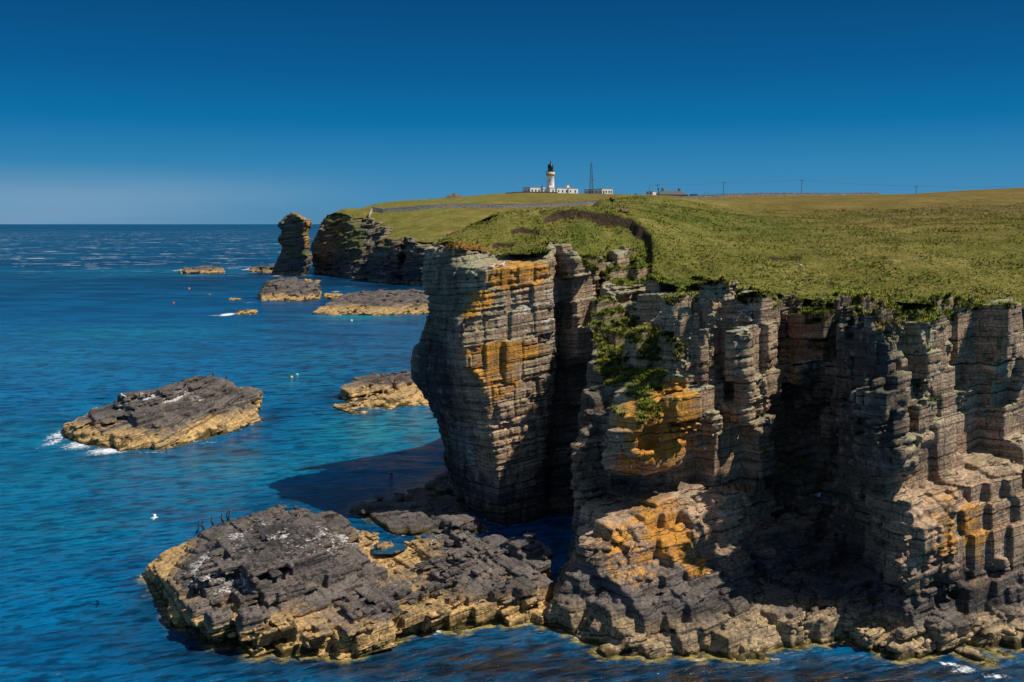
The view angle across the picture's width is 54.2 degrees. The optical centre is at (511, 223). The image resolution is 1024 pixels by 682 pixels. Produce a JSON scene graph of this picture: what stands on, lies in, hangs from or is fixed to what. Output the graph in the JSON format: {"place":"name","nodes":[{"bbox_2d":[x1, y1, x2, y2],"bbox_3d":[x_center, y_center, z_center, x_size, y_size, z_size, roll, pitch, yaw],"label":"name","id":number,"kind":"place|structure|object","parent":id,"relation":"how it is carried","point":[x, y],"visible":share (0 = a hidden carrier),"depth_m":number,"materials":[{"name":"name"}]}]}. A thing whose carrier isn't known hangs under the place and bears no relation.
{"place":"outdoors","nodes":[
{"label":"outdoors","id":0,"kind":"place"},
{"bbox_2d":[310,213,433,285],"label":"headland cliff","id":1,"kind":"structure","parent":0,"point":[345,246],"depth_m":368.09,"materials":[{"name":"grey stone"}]},
{"bbox_2d":[0,224,1023,681],"bbox_3d":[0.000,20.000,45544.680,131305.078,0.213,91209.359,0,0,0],"label":"sea","id":2,"kind":"structure","parent":0,"point":[92,316],"depth_m":81.48,"materials":[{"name":"liquid"}]},
{"bbox_2d":[62,375,262,451],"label":"rock islet","id":3,"kind":"object","parent":2,"relation":"in","point":[189,410],"visible":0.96,"depth_m":94.62,"materials":[{"name":"grey stone"}]},
{"bbox_2d":[179,265,224,273],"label":"rock islet","id":4,"kind":"object","parent":2,"relation":"in","point":[204,269],"visible":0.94,"depth_m":405.41,"materials":[{"name":"beige stone"}]},
{"bbox_2d":[235,309,257,314],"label":"rock islet","id":5,"kind":"object","parent":2,"relation":"in","point":[247,312],"visible":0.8,"depth_m":223.84,"materials":[{"name":"beige stone"}]},
{"bbox_2d":[248,265,273,272],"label":"rock islet","id":6,"kind":"object","parent":2,"relation":"in","point":[265,269],"visible":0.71,"depth_m":413.74,"materials":[{"name":"beige stone"}]},
{"bbox_2d":[257,277,321,300],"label":"rock islet","id":7,"kind":"object","parent":2,"relation":"in","point":[287,289],"visible":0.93,"depth_m":266.22,"materials":[{"name":"grey stone"}]},
{"bbox_2d":[271,212,312,275],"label":"sea stack","id":8,"kind":"object","parent":2,"relation":"in","point":[295,257],"visible":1,"depth_m":388.55,"materials":[{"name":"grey stone"}]},
{"bbox_2d":[304,279,321,282],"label":"rock islet","id":9,"kind":"object","parent":2,"relation":"in","point":[317,281],"visible":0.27,"depth_m":345.59,"materials":[{"name":"beige stone"}]},
{"bbox_2d":[323,292,342,299],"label":"rock islet","id":10,"kind":"object","parent":2,"relation":"in","point":[330,296],"visible":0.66,"depth_m":269.73,"materials":[{"name":"beige stone"}]},
{"bbox_2d":[144,504,553,660],"bbox_3d":[-9.161,18.582,54.847,23.645,4.035,18.385,0,0,0],"label":"rock platform","id":11,"kind":"object","parent":2,"relation":"in","point":[309,580],"visible":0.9,"depth_m":50.63,"materials":[{"name":"grey stone"}]},
{"bbox_2d":[203,604,234,636],"bbox_3d":[-13.842,18.865,47.414,1.360,1.208,1.336,0,0,-33],"label":"boulder","id":12,"kind":"object","parent":11,"relation":"on","point":[218,621],"visible":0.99,"depth_m":46.98,"materials":[{"name":"grey stone"}]},
{"bbox_2d":[235,605,270,640],"bbox_3d":[-12.173,18.686,46.961,1.519,1.292,1.326,0,0,-25],"label":"boulder","id":13,"kind":"object","parent":11,"relation":"on","point":[248,619],"visible":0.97,"depth_m":46.46,"materials":[{"name":"grey stone"}]},
{"bbox_2d":[330,629,352,652],"bbox_3d":[-7.813,19.464,47.002,1.558,1.163,1.626,0,0,-27],"label":"boulder","id":14,"kind":"object","parent":11,"relation":"on","point":[339,644],"visible":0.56,"depth_m":46.32,"materials":[{"name":"stone"}]},
{"bbox_2d":[352,612,396,657],"bbox_3d":[-6.645,19.308,47.023,2.089,1.638,1.750,0,0,-29],"label":"boulder","id":15,"kind":"object","parent":11,"relation":"on","point":[381,636],"visible":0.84,"depth_m":46.47,"materials":[{"name":"beige stone"}]},
{"bbox_2d":[376,541,393,549],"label":"boulder","id":16,"kind":"object","parent":11,"relation":"on","point":[380,545],"visible":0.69,"depth_m":58.35,"materials":[{"name":"beige stone"}]},
{"bbox_2d":[373,543,406,553],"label":"tide pool","id":17,"kind":"structure","parent":11,"relation":"on","point":[396,547],"depth_m":58.03,"materials":[{"name":"liquid"}]},
{"bbox_2d":[312,289,428,314],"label":"rock islet","id":18,"kind":"object","parent":2,"relation":"in","point":[392,302],"visible":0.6,"depth_m":229.39,"materials":[{"name":"grey stone"}]},
{"bbox_2d":[333,369,428,413],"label":"rock islet","id":19,"kind":"object","parent":2,"relation":"in","point":[391,391],"visible":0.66,"depth_m":113.63,"materials":[{"name":"beige stone"}]},
{"bbox_2d":[348,487,487,535],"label":"rock islet","id":20,"kind":"object","parent":2,"relation":"in","point":[421,511],"visible":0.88,"depth_m":67.28,"materials":[{"name":"grey stone"}]},
{"bbox_2d":[424,473,452,493],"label":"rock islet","id":21,"kind":"object","parent":2,"relation":"in","point":[439,482],"visible":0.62,"depth_m":75.49,"materials":[{"name":"black stone"}]},
{"bbox_2d":[0,0,1023,223],"label":"sky","id":22,"kind":"structure","parent":0,"point":[112,111],"materials":[{"name":"blue"}]},
{"bbox_2d":[410,238,1023,662],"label":"cliff","id":23,"kind":"structure","parent":0,"point":[696,528],"depth_m":53.36,"materials":[{"name":"grey stone"}]},
{"bbox_2d":[331,188,1023,308],"bbox_3d":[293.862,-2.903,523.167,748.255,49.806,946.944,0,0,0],"label":"grassy headland","id":24,"kind":"structure","parent":23,"relation":"on","point":[428,225],"depth_m":77.87,"materials":[{"name":"green plant"}]},
{"bbox_2d":[439,193,467,198],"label":"earth mound","id":25,"kind":"object","parent":24,"relation":"on","point":[453,195],"visible":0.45,"depth_m":484.34,"materials":[{"name":"brown soil"}]},
{"bbox_2d":[372,200,597,212],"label":"stone wall","id":26,"kind":"structure","parent":24,"relation":"on","point":[530,205],"depth_m":390.01,"materials":[{"name":"grey stone"}]},
{"bbox_2d":[522,187,539,191],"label":"keepers block","id":27,"kind":"structure","parent":24,"relation":"on","point":[531,189],"depth_m":543.81,"materials":[{"name":"paint"}]},
{"bbox_2d":[506,192,557,193],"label":"stone wall","id":28,"kind":"structure","parent":24,"relation":"on","point":[531,192],"depth_m":522.35,"materials":[{"name":"grey stone"}]},
{"bbox_2d":[546,161,554,187],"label":"lighthouse","id":29,"kind":"object","parent":24,"relation":"on","point":[550,174],"visible":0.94,"depth_m":545.52,"materials":[{"name":"paint"}]},
{"bbox_2d":[546,183,577,192],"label":"keepers house","id":30,"kind":"structure","parent":24,"relation":"on","point":[567,189],"depth_m":541.70,"materials":[{"name":"paint"}]},
{"bbox_2d":[589,163,593,193],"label":"radio mast","id":31,"kind":"object","parent":24,"relation":"on","point":[591,177],"visible":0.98,"depth_m":565.48,"materials":[{"name":"metal"}]},
{"bbox_2d":[584,188,612,193],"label":"signal block","id":32,"kind":"structure","parent":24,"relation":"on","point":[601,191],"depth_m":559.20,"materials":[{"name":"paint"}]},
{"bbox_2d":[619,208,629,213],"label":"turf clod","id":33,"kind":"object","parent":24,"relation":"on","point":[625,211],"visible":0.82,"depth_m":79.43,"materials":[{"name":"soil"}]},
{"bbox_2d":[646,191,656,194],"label":"white shed","id":34,"kind":"structure","parent":24,"relation":"on","point":[651,193],"depth_m":563.05,"materials":[{"name":"paint"}]},
{"bbox_2d":[656,187,688,195],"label":"cottage","id":35,"kind":"structure","parent":24,"relation":"on","point":[673,193],"depth_m":576.71,"materials":[{"name":"stone"}]},
{"bbox_2d":[436,196,1023,309],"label":"grass","id":36,"kind":"structure","parent":24,"relation":"on","point":[693,278],"depth_m":75.43,"materials":[{"name":"green plant"}]},
{"bbox_2d":[671,192,879,197],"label":"stone wall","id":37,"kind":"structure","parent":24,"relation":"on","point":[756,194],"depth_m":389.78,"materials":[{"name":"grey stone"}]},
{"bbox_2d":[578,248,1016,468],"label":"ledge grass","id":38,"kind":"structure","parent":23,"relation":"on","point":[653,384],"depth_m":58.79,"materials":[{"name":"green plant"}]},
{"bbox_2d":[795,585,822,610],"bbox_3d":[15.065,18.931,50.340,1.509,1.465,1.131,0,0,-27],"label":"boulder","id":39,"kind":"object","parent":23,"relation":"on","point":[805,596],"visible":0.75,"depth_m":49.91,"materials":[{"name":"grey stone"}]},
{"bbox_2d":[838,638,852,643],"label":"boulder","id":40,"kind":"object","parent":23,"relation":"on","point":[843,640],"visible":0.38,"depth_m":47.74,"materials":[{"name":"stone"}]},
{"bbox_2d":[844,598,874,619],"bbox_3d":[16.907,18.797,48.818,1.491,0.776,1.051,0,0,-24],"label":"boulder","id":41,"kind":"object","parent":23,"relation":"on","point":[855,612],"visible":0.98,"depth_m":48.53,"materials":[{"name":"grey stone"}]},
{"bbox_2d":[852,624,884,652],"bbox_3d":[17.018,19.610,47.306,1.547,1.057,1.147,0,0,-23],"label":"boulder","id":42,"kind":"object","parent":23,"relation":"on","point":[868,637],"visible":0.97,"depth_m":46.98,"materials":[{"name":"beige stone"}]},
{"bbox_2d":[912,309,922,319],"bbox_3d":[20.431,4.578,50.437,0.555,0.631,0.746,0,0,24],"label":"dock plant","id":43,"kind":"object","parent":23,"relation":"on","point":[917,316],"visible":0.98,"depth_m":50.29,"materials":[{"name":"green plant"}]},
{"bbox_2d":[915,646,935,658],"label":"boulder","id":44,"kind":"object","parent":23,"relation":"on","point":[920,653],"visible":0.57,"depth_m":46.10,"materials":[{"name":"beige stone"}]},
{"bbox_2d":[923,608,973,650],"bbox_3d":[20.372,19.058,47.166,2.224,1.477,1.760,0,0,-18],"label":"boulder","id":45,"kind":"object","parent":23,"relation":"on","point":[948,629],"visible":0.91,"depth_m":46.55,"materials":[{"name":"grey stone"}]},
{"bbox_2d":[975,319,987,332],"bbox_3d":[24.671,5.388,52.484,0.697,0.760,0.587,0,0,28],"label":"dock plant","id":46,"kind":"object","parent":23,"relation":"on","point":[982,327],"visible":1,"depth_m":52.39,"materials":[{"name":"green plant"}]},
{"bbox_2d":[996,335,1000,349],"bbox_3d":[25.191,6.119,51.692,0.716,0.768,0.427,0,0,-45],"label":"dock plant","id":47,"kind":"object","parent":23,"relation":"on","point":[997,342],"visible":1,"depth_m":51.60,"materials":[{"name":"green plant"}]}
]}

